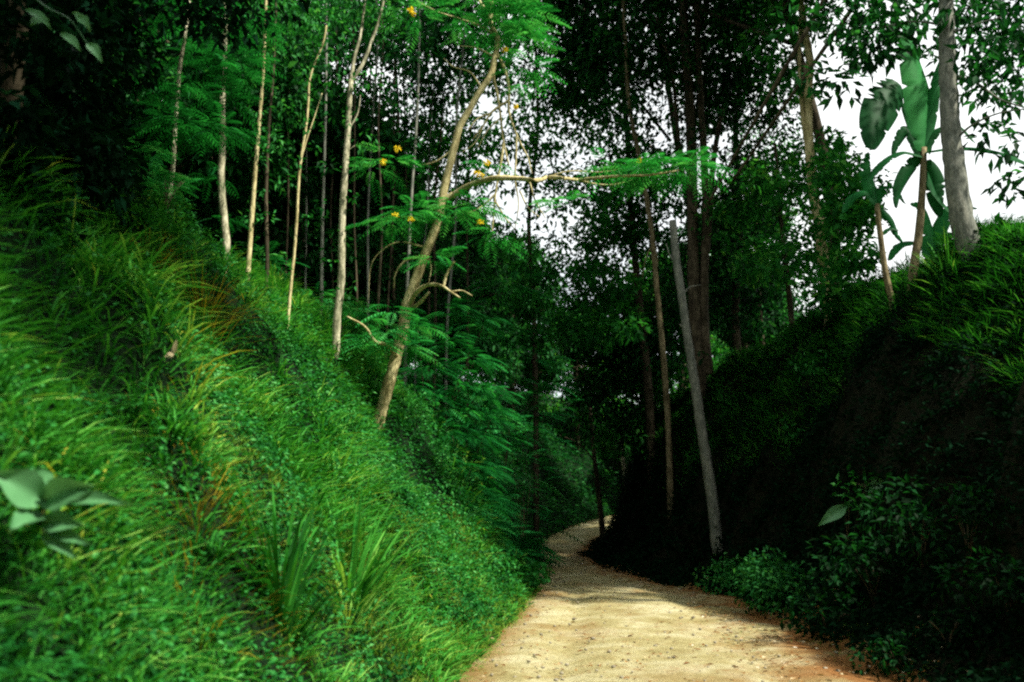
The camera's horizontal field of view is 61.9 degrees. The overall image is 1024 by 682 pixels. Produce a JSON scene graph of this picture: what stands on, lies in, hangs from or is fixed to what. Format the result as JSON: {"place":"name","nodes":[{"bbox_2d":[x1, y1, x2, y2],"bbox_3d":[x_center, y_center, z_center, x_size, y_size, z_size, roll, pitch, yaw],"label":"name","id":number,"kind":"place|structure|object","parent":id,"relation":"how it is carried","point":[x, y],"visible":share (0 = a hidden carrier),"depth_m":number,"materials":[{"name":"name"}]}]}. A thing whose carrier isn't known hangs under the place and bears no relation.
{"place":"outdoors","nodes":[
{"label":"outdoors","id":0,"kind":"place"},
{"bbox_2d":[0,176,1023,681],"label":"ground","id":1,"kind":"structure","parent":0,"point":[948,432],"depth_m":10.31,"materials":[{"name":"soil"}]},
{"bbox_2d":[0,467,134,560],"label":"broad leaf plant","id":2,"kind":"object","parent":1,"relation":"on","point":[33,487],"visible":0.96,"depth_m":3.49,"materials":[{"name":"green plant"}]},
{"bbox_2d":[0,0,311,255],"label":"overhanging tree","id":3,"kind":"object","parent":1,"relation":"on","point":[35,50],"visible":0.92,"depth_m":8.11,"materials":[{"name":"green plant"}]},
{"bbox_2d":[131,167,180,199],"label":"feathery shrub","id":4,"kind":"object","parent":1,"relation":"on","point":[156,174],"visible":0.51,"depth_m":10.47,"materials":[{"name":"green plant"}]},
{"bbox_2d":[38,0,284,186],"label":"jungle tree","id":5,"kind":"object","parent":1,"relation":"on","point":[109,65],"depth_m":25.52,"materials":[{"name":"green plant"}]},
{"bbox_2d":[124,137,200,209],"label":"feathery shrub","id":6,"kind":"object","parent":1,"relation":"on","point":[159,159],"visible":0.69,"depth_m":10.85,"materials":[{"name":"green plant"}]},
{"bbox_2d":[134,529,232,639],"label":"strap leaf plant","id":7,"kind":"object","parent":1,"relation":"on","point":[160,599],"visible":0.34,"depth_m":4.78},
{"bbox_2d":[121,0,268,212],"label":"forest tree","id":8,"kind":"object","parent":1,"relation":"on","point":[177,102],"visible":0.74,"depth_m":12.04,"materials":[{"name":"green plant"}]},
{"bbox_2d":[63,0,335,232],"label":"jungle tree","id":9,"kind":"object","parent":1,"relation":"on","point":[238,171],"visible":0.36,"depth_m":22.49,"materials":[{"name":"green plant"}]},
{"bbox_2d":[133,240,278,353],"bbox_3d":[-3.616,-0.544,10.134,2.175,1.668,2.309,0,-12,0],"label":"grass tuft","id":10,"kind":"object","parent":1,"relation":"on","point":[209,300],"visible":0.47,"depth_m":9.85,"materials":[{"name":"plant"}]},
{"bbox_2d":[101,366,337,681],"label":"grass tuft","id":11,"kind":"object","parent":1,"relation":"on","point":[206,498],"visible":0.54,"depth_m":5.49,"materials":[{"name":"plant"}]},
{"bbox_2d":[156,1,287,272],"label":"forest tree","id":12,"kind":"object","parent":1,"relation":"on","point":[224,68],"visible":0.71,"depth_m":14.31,"materials":[{"name":"green plant"}]},
{"bbox_2d":[217,0,301,280],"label":"forest tree","id":13,"kind":"object","parent":1,"relation":"on","point":[250,220],"visible":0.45,"depth_m":17.76,"materials":[{"name":"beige plant"}]},
{"bbox_2d":[148,55,371,284],"bbox_3d":[-9.474,-5.585,30.715,8.503,11.558,8.125,3,-12,-13],"label":"jungle tree","id":14,"kind":"object","parent":1,"relation":"on","point":[334,200],"visible":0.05,"depth_m":29.52,"materials":[{"name":"green plant"}]},
{"bbox_2d":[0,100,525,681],"bbox_3d":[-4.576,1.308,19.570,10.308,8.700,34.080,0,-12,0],"label":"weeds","id":15,"kind":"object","parent":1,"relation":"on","point":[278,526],"visible":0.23,"depth_m":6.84,"materials":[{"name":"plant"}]},
{"bbox_2d":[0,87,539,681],"bbox_3d":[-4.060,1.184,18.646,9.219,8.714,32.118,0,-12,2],"label":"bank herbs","id":16,"kind":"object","parent":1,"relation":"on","point":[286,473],"visible":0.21,"depth_m":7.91,"materials":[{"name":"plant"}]},
{"bbox_2d":[0,90,543,681],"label":"grass","id":17,"kind":"structure","parent":1,"relation":"on","point":[18,436],"depth_m":5.86,"materials":[{"name":"plant"}]},
{"bbox_2d":[245,241,309,284],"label":"feathery shrub","id":18,"kind":"object","parent":1,"relation":"on","point":[274,256],"visible":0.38,"depth_m":21.26,"materials":[{"name":"green plant"}]},
{"bbox_2d":[248,0,317,286],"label":"forest tree","id":19,"kind":"object","parent":1,"relation":"on","point":[264,192],"visible":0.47,"depth_m":18.57,"materials":[{"name":"green plant"}]},
{"bbox_2d":[189,445,382,650],"bbox_3d":[-1.658,1.440,6.007,1.480,1.463,1.757,4,-13,-19],"label":"strap leaf plant","id":20,"kind":"object","parent":1,"relation":"on","point":[290,565],"visible":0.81,"depth_m":5.83,"materials":[{"name":"green plant"}]},
{"bbox_2d":[270,0,319,283],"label":"forest tree","id":21,"kind":"object","parent":1,"relation":"on","point":[287,229],"visible":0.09,"depth_m":25.33,"materials":[{"name":"brown plant"}]},
{"bbox_2d":[180,63,412,289],"bbox_3d":[-7.587,-4.471,28.918,8.019,10.473,8.650,5,-13,-24],"label":"jungle tree","id":22,"kind":"object","parent":1,"relation":"on","point":[388,140],"visible":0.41,"depth_m":27.20,"materials":[{"name":"green plant"}]},
{"bbox_2d":[269,0,354,328],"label":"forest tree","id":23,"kind":"object","parent":1,"relation":"on","point":[307,82],"visible":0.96,"depth_m":16.79,"materials":[{"name":"beige plant"}]},
{"bbox_2d":[274,0,362,314],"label":"forest tree","id":24,"kind":"object","parent":1,"relation":"on","point":[323,161],"visible":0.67,"depth_m":20.46,"materials":[{"name":"green plant"}]},
{"bbox_2d":[292,0,348,290],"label":"forest tree","id":25,"kind":"object","parent":1,"relation":"on","point":[306,258],"visible":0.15,"depth_m":26.22,"materials":[{"name":"grey plant"}]},
{"bbox_2d":[310,0,374,307],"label":"forest tree","id":26,"kind":"object","parent":1,"relation":"on","point":[340,42],"visible":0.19,"depth_m":27.70,"materials":[{"name":"brown plant"}]},
{"bbox_2d":[316,0,381,318],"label":"forest tree","id":27,"kind":"object","parent":1,"relation":"on","point":[357,206],"visible":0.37,"depth_m":25.92,"materials":[{"name":"green plant"}]},
{"bbox_2d":[158,380,546,681],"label":"verge grass","id":28,"kind":"structure","parent":1,"relation":"on","point":[271,473],"depth_m":8.18,"materials":[{"name":"plant"}]},
{"bbox_2d":[308,288,406,357],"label":"feathery bush","id":29,"kind":"object","parent":1,"relation":"on","point":[355,307],"visible":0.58,"depth_m":18.97,"materials":[{"name":"green plant"}]},
{"bbox_2d":[314,297,404,358],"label":"feathery shrub","id":30,"kind":"object","parent":1,"relation":"on","point":[356,316],"visible":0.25,"depth_m":19.67,"materials":[{"name":"green plant"}]},
{"bbox_2d":[310,538,424,649],"bbox_3d":[-1.418,2.099,7.031,1.493,1.028,1.520,-8,-14,33],"label":"grass tuft","id":31,"kind":"object","parent":1,"relation":"on","point":[362,611],"visible":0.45,"depth_m":7.01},
{"bbox_2d":[291,177,445,370],"bbox_3d":[-5.276,-1.692,31.020,6.410,9.091,6.075,-10,-16,41],"label":"jungle tree","id":32,"kind":"object","parent":1,"relation":"on","point":[375,212],"visible":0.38,"depth_m":29.52,"materials":[{"name":"green plant"}]},
{"bbox_2d":[332,0,405,335],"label":"forest tree","id":33,"kind":"object","parent":1,"relation":"on","point":[363,188],"visible":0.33,"depth_m":26.76,"materials":[{"name":"grey plant"}]},
{"bbox_2d":[318,0,427,358],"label":"forest tree","id":34,"kind":"object","parent":1,"relation":"on","point":[340,280],"visible":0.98,"depth_m":18.41,"materials":[{"name":"beige plant"}]},
{"bbox_2d":[336,0,418,340],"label":"forest tree","id":35,"kind":"object","parent":1,"relation":"on","point":[396,56],"visible":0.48,"depth_m":25.03,"materials":[{"name":"green plant"}]},
{"bbox_2d":[179,213,587,425],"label":"undergrowth","id":36,"kind":"object","parent":1,"relation":"on","point":[263,261],"visible":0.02,"depth_m":23.33,"materials":[{"name":"green plant"}]},
{"bbox_2d":[298,162,480,331],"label":"jungle tree","id":37,"kind":"object","parent":1,"relation":"on","point":[456,277],"visible":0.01,"depth_m":40.08,"materials":[{"name":"green plant"}]},
{"bbox_2d":[278,0,506,343],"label":"forest tree","id":38,"kind":"object","parent":1,"relation":"on","point":[440,83],"visible":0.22,"depth_m":30.46,"materials":[{"name":"green plant"}]},
{"bbox_2d":[318,486,476,619],"bbox_3d":[-1.357,1.829,7.411,2.232,1.221,2.039,0,-12,0],"label":"strap leaf plant","id":39,"kind":"object","parent":1,"relation":"on","point":[364,585],"visible":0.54,"depth_m":7.33,"materials":[{"name":"green plant"}]},
{"bbox_2d":[327,130,480,339],"bbox_3d":[-5.338,-3.196,35.327,7.602,11.397,8.212,4,-13,-17],"label":"jungle tree","id":40,"kind":"object","parent":1,"relation":"on","point":[440,298],"visible":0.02,"depth_m":35.70,"materials":[{"name":"green plant"}]},
{"bbox_2d":[373,0,437,372],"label":"forest tree","id":41,"kind":"object","parent":1,"relation":"on","point":[389,266],"visible":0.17,"depth_m":28.23,"materials":[{"name":"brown plant"}]},
{"bbox_2d":[378,0,456,393],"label":"forest tree","id":42,"kind":"object","parent":1,"relation":"on","point":[419,71],"visible":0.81,"depth_m":24.46,"materials":[{"name":"green plant"}]},
{"bbox_2d":[415,8,450,410],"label":"forest tree","id":43,"kind":"object","parent":1,"relation":"on","point":[435,290],"visible":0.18,"depth_m":31.20,"materials":[{"name":"brown plant"}]},
{"bbox_2d":[414,6,470,392],"bbox_3d":[-2.682,-4.591,30.553,2.471,17.887,2.335,0,-12,0],"label":"forest tree","id":44,"kind":"object","parent":1,"relation":"on","point":[440,175],"visible":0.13,"depth_m":31.09,"materials":[{"name":"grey plant"}]},
{"bbox_2d":[402,342,497,414],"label":"feathery shrub","id":45,"kind":"object","parent":1,"relation":"on","point":[441,376],"visible":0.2,"depth_m":44.61,"materials":[{"name":"green plant"}]},
{"bbox_2d":[389,298,524,438],"bbox_3d":[-1.509,0.994,21.844,3.655,4.333,2.588,0,-12,0],"label":"feathery bush","id":46,"kind":"object","parent":1,"relation":"on","point":[475,390],"visible":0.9,"depth_m":21.72,"materials":[{"name":"green plant"}]},
{"bbox_2d":[415,0,500,434],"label":"forest tree","id":47,"kind":"object","parent":1,"relation":"on","point":[452,257],"visible":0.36,"depth_m":28.76,"materials":[{"name":"grey plant"}]},
{"bbox_2d":[408,194,528,418],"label":"jungle tree","id":48,"kind":"object","parent":1,"relation":"on","point":[487,272],"visible":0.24,"depth_m":44.79,"materials":[{"name":"green plant"}]},
{"bbox_2d":[445,9,494,450],"bbox_3d":[-1.597,-4.947,33.607,2.596,21.659,2.360,0,-12,0],"label":"forest tree","id":49,"kind":"object","parent":1,"relation":"on","point":[467,270],"visible":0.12,"depth_m":33.35,"materials":[{"name":"brown plant"}]},
{"bbox_2d":[402,336,540,488],"bbox_3d":[-1.534,2.603,24.751,4.376,5.590,4.096,-2,-12,9],"label":"feathery shrub","id":50,"kind":"object","parent":1,"relation":"on","point":[485,447],"visible":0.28,"depth_m":24.50,"materials":[{"name":"green plant"}]},
{"bbox_2d":[407,237,540,403],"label":"jungle tree","id":51,"kind":"object","parent":1,"relation":"on","point":[489,311],"visible":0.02,"depth_m":54.42,"materials":[{"name":"green plant"}]},
{"bbox_2d":[435,400,524,519],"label":"feathery bush","id":52,"kind":"object","parent":1,"relation":"on","point":[484,472],"visible":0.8,"depth_m":20.48,"materials":[{"name":"green plant"}]},
{"bbox_2d":[463,499,517,538],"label":"feathery shrub","id":53,"kind":"object","parent":1,"relation":"on","point":[484,511],"visible":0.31,"depth_m":19.21,"materials":[{"name":"green plant"}]},
{"bbox_2d":[436,391,559,459],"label":"feathery shrub","id":54,"kind":"object","parent":1,"relation":"on","point":[527,425],"visible":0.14,"depth_m":44.71,"materials":[{"name":"green plant"}]},
{"bbox_2d":[470,513,525,572],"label":"feathery bush","id":55,"kind":"object","parent":1,"relation":"on","point":[501,532],"visible":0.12,"depth_m":19.67,"materials":[{"name":"green plant"}]},
{"bbox_2d":[483,546,524,583],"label":"leafy plant","id":56,"kind":"object","parent":1,"relation":"on","point":[506,563],"visible":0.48,"depth_m":17.60,"materials":[{"name":"green plant"}]},
{"bbox_2d":[448,272,577,511],"bbox_3d":[-0.363,2.053,29.508,5.021,10.033,5.119,0,-12,0],"label":"feathery shrub","id":57,"kind":"object","parent":1,"relation":"on","point":[521,288],"visible":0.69,"depth_m":29.49,"materials":[{"name":"green plant"}]},
{"bbox_2d":[464,435,567,527],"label":"feathery shrub","id":58,"kind":"object","parent":1,"relation":"on","point":[523,485],"visible":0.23,"depth_m":31.99,"materials":[{"name":"green plant"}]},
{"bbox_2d":[406,388,631,573],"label":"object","id":59,"kind":"object","parent":1,"relation":"on","point":[583,490],"visible":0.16,"depth_m":57.11,"materials":[{"name":"green plant"}]},
{"bbox_2d":[471,227,576,411],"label":"jungle tree","id":60,"kind":"object","parent":1,"relation":"on","point":[542,358],"visible":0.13,"depth_m":61.20,"materials":[{"name":"green plant"}]},
{"bbox_2d":[509,559,555,590],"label":"leafy plant","id":61,"kind":"object","parent":1,"relation":"on","point":[546,579],"visible":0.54,"depth_m":18.85,"materials":[{"name":"green plant"}]},
{"bbox_2d":[497,282,570,418],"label":"jungle tree","id":62,"kind":"object","parent":1,"relation":"on","point":[547,378],"visible":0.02,"depth_m":67.02,"materials":[{"name":"green plant"}]},
{"bbox_2d":[473,356,595,546],"bbox_3d":[0.676,4.373,30.549,4.343,7.249,4.843,0,-12,0],"label":"feathery shrub","id":63,"kind":"object","parent":1,"relation":"on","point":[557,442],"visible":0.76,"depth_m":30.55,"materials":[{"name":"green plant"}]},
{"bbox_2d":[337,0,734,430],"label":"leaning tree","id":64,"kind":"object","parent":1,"relation":"on","point":[437,216],"visible":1,"depth_m":18.57,"materials":[{"name":"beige plant"}]},
{"bbox_2d":[395,0,689,551],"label":"jungle tree","id":65,"kind":"object","parent":1,"relation":"on","point":[590,244],"visible":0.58,"depth_m":34.81,"materials":[{"name":"green plant"}]},
{"bbox_2d":[530,312,623,451],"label":"jungle tree","id":66,"kind":"object","parent":1,"relation":"on","point":[574,374],"visible":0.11,"depth_m":65.66,"materials":[{"name":"green plant"}]},
{"bbox_2d":[560,408,604,536],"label":"bare trunk","id":67,"kind":"object","parent":1,"relation":"on","point":[599,498],"visible":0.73,"depth_m":45.30,"materials":[{"name":"brown plant"}]},
{"bbox_2d":[489,0,709,480],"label":"jungle tree","id":68,"kind":"object","parent":1,"relation":"on","point":[575,11],"visible":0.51,"depth_m":37.27,"materials":[{"name":"green plant"}]},
{"bbox_2d":[561,0,692,517],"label":"jungle tree","id":69,"kind":"object","parent":1,"relation":"on","point":[626,53],"visible":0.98,"depth_m":32.58,"materials":[{"name":"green plant"}]},
{"bbox_2d":[584,8,708,379],"bbox_3d":[3.729,-14.565,45.569,21.180,36.636,21.922,0,-12,0],"label":"jungle tree","id":70,"kind":"object","parent":1,"relation":"on","point":[664,133],"visible":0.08,"depth_m":39.68,"materials":[{"name":"brown plant"}]},
{"bbox_2d":[606,243,732,404],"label":"jungle tree","id":71,"kind":"object","parent":1,"relation":"on","point":[716,348],"visible":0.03,"depth_m":54.03,"materials":[{"name":"green plant"}]},
{"bbox_2d":[666,220,722,552],"bbox_3d":[5.162,1.115,24.306,1.262,9.569,0.332,0,-12,0],"label":"bare trunk","id":72,"kind":"object","parent":1,"relation":"on","point":[709,480],"visible":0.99,"depth_m":24.07,"materials":[{"name":"grey plant"}]},
{"bbox_2d":[629,0,784,411],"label":"jungle tree","id":73,"kind":"object","parent":1,"relation":"on","point":[698,304],"visible":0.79,"depth_m":33.37,"materials":[{"name":"green plant"}]},
{"bbox_2d":[692,550,780,597],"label":"shrub","id":74,"kind":"object","parent":1,"relation":"on","point":[729,576],"visible":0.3,"depth_m":18.65,"materials":[{"name":"green plant"}]},
{"bbox_2d":[662,201,811,354],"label":"jungle tree","id":75,"kind":"object","parent":1,"relation":"on","point":[783,315],"visible":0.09,"depth_m":43.01,"materials":[{"name":"green plant"}]},
{"bbox_2d":[648,0,842,353],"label":"jungle tree","id":76,"kind":"object","parent":1,"relation":"on","point":[734,291],"visible":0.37,"depth_m":36.16,"materials":[{"name":"green plant"}]},
{"bbox_2d":[714,126,801,344],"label":"jungle tree","id":77,"kind":"object","parent":1,"relation":"on","point":[764,335],"visible":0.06,"depth_m":41.65,"materials":[{"name":"green plant"}]},
{"bbox_2d":[686,0,839,293],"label":"jungle tree","id":78,"kind":"object","parent":1,"relation":"on","point":[817,123],"visible":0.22,"depth_m":29.60,"materials":[{"name":"brown plant"}]},
{"bbox_2d":[732,546,832,617],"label":"shrub","id":79,"kind":"object","parent":1,"relation":"on","point":[784,572],"visible":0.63,"depth_m":14.47,"materials":[{"name":"green plant"}]},
{"bbox_2d":[690,125,877,326],"bbox_3d":[9.565,-3.312,30.477,6.846,9.359,5.370,-5,-13,21],"label":"jungle tree","id":80,"kind":"object","parent":1,"relation":"on","point":[739,222],"visible":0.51,"depth_m":30.66,"materials":[{"name":"green plant"}]},
{"bbox_2d":[576,213,1023,681],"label":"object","id":81,"kind":"object","parent":1,"relation":"on","point":[637,554],"visible":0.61,"depth_m":15.10,"materials":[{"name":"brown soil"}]},
{"bbox_2d":[789,346,839,380],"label":"shrub","id":82,"kind":"object","parent":1,"relation":"on","point":[809,371],"visible":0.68,"depth_m":20.96,"materials":[{"name":"green plant"}]},
{"bbox_2d":[734,0,897,327],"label":"jungle tree","id":83,"kind":"object","parent":1,"relation":"on","point":[827,296],"visible":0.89,"depth_m":24.16,"materials":[{"name":"green plant"}]},
{"bbox_2d":[777,584,870,636],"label":"shrub","id":84,"kind":"object","parent":1,"relation":"on","point":[818,597],"visible":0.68,"depth_m":11.43,"materials":[{"name":"green plant"}]},
{"bbox_2d":[640,208,1023,502],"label":"crest grass","id":85,"kind":"structure","parent":1,"relation":"on","point":[879,300],"depth_m":19.85,"materials":[{"name":"plant"}]},
{"bbox_2d":[817,479,882,557],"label":"broad leaf plant","id":86,"kind":"object","parent":1,"relation":"on","point":[835,512],"visible":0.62,"depth_m":13.57,"materials":[{"name":"green plant"}]},
{"bbox_2d":[831,464,879,511],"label":"shrub","id":87,"kind":"object","parent":1,"relation":"on","point":[843,495],"visible":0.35,"depth_m":13.73,"materials":[{"name":"green plant"}]},
{"bbox_2d":[805,533,930,607],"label":"shrub","id":88,"kind":"object","parent":1,"relation":"on","point":[849,571],"visible":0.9,"depth_m":11.58,"materials":[{"name":"green plant"}]},
{"bbox_2d":[842,152,905,312],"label":"banana plant","id":89,"kind":"object","parent":1,"relation":"on","point":[872,193],"visible":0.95,"depth_m":18.48,"materials":[{"name":"green plant"}]},
{"bbox_2d":[845,628,917,675],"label":"shrub","id":90,"kind":"object","parent":1,"relation":"on","point":[893,666],"visible":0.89,"depth_m":8.71,"materials":[{"name":"green plant"}]},
{"bbox_2d":[765,0,1023,263],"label":"tree","id":91,"kind":"object","parent":1,"relation":"on","point":[948,19],"visible":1,"depth_m":16.63,"materials":[{"name":"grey plant"}]},
{"bbox_2d":[845,472,969,570],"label":"shrub","id":92,"kind":"object","parent":1,"relation":"on","point":[897,527],"visible":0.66,"depth_m":11.05,"materials":[{"name":"green plant"}]},
{"bbox_2d":[888,202,977,260],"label":"banana plant","id":93,"kind":"object","parent":1,"relation":"on","point":[929,230],"visible":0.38,"depth_m":19.41,"materials":[{"name":"green plant"}]},
{"bbox_2d":[882,600,995,658],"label":"shrub","id":94,"kind":"object","parent":1,"relation":"on","point":[942,630],"visible":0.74,"depth_m":8.66,"materials":[{"name":"green plant"}]},
{"bbox_2d":[893,224,984,305],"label":"grass tuft","id":95,"kind":"object","parent":1,"relation":"on","point":[945,260],"visible":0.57,"depth_m":15.72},
{"bbox_2d":[859,26,1023,295],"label":"banana plant","id":96,"kind":"object","parent":1,"relation":"on","point":[918,107],"visible":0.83,"depth_m":17.64,"materials":[{"name":"green plant"}]},
{"bbox_2d":[887,472,1014,568],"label":"shrub","id":97,"kind":"object","parent":1,"relation":"on","point":[969,545],"visible":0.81,"depth_m":9.72,"materials":[{"name":"green plant"}]},
{"bbox_2d":[930,546,1023,632],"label":"shrub","id":98,"kind":"object","parent":1,"relation":"on","point":[1009,584],"visible":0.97,"depth_m":8.39,"materials":[{"name":"green plant"}]},
{"bbox_2d":[968,0,1023,113],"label":"jungle tree","id":99,"kind":"object","parent":1,"relation":"on","point":[1014,58],"visible":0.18,"depth_m":27.52,"materials":[{"name":"green plant"}]},
{"bbox_2d":[322,0,1023,403],"label":"sky","id":100,"kind":"structure","parent":0,"point":[980,178],"materials":[{"name":"white"}]},
{"bbox_2d":[460,516,925,681],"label":"path","id":101,"kind":"structure","parent":0,"point":[644,627],"depth_m":11.46,"materials":[{"name":"soil"}]},
{"bbox_2d":[490,549,903,681],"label":"pebbles","id":102,"kind":"object","parent":101,"relation":"on","point":[612,666],"visible":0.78,"depth_m":11.47,"materials":[{"name":"stone"}]},
{"bbox_2d":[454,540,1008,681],"bbox_3d":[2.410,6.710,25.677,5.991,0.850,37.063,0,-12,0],"label":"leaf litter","id":103,"kind":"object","parent":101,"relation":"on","point":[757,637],"visible":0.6,"depth_m":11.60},
{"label":"jungle tree","id":104,"kind":"object","parent":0,"visible":0},
{"bbox_2d":[707,0,826,204],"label":"liana","id":105,"kind":"object","parent":104,"relation":"hanging from","point":[792,54],"visible":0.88,"depth_m":22.70,"materials":[{"name":"brown plant"}]},
{"bbox_2d":[731,3,855,182],"bbox_3d":[7.557,-6.702,23.113,0.211,3.287,5.124,6,-14,-27],"label":"liana","id":106,"kind":"object","parent":104,"relation":"hanging from","point":[817,58],"visible":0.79,"depth_m":23.10,"materials":[{"name":"brown plant"}]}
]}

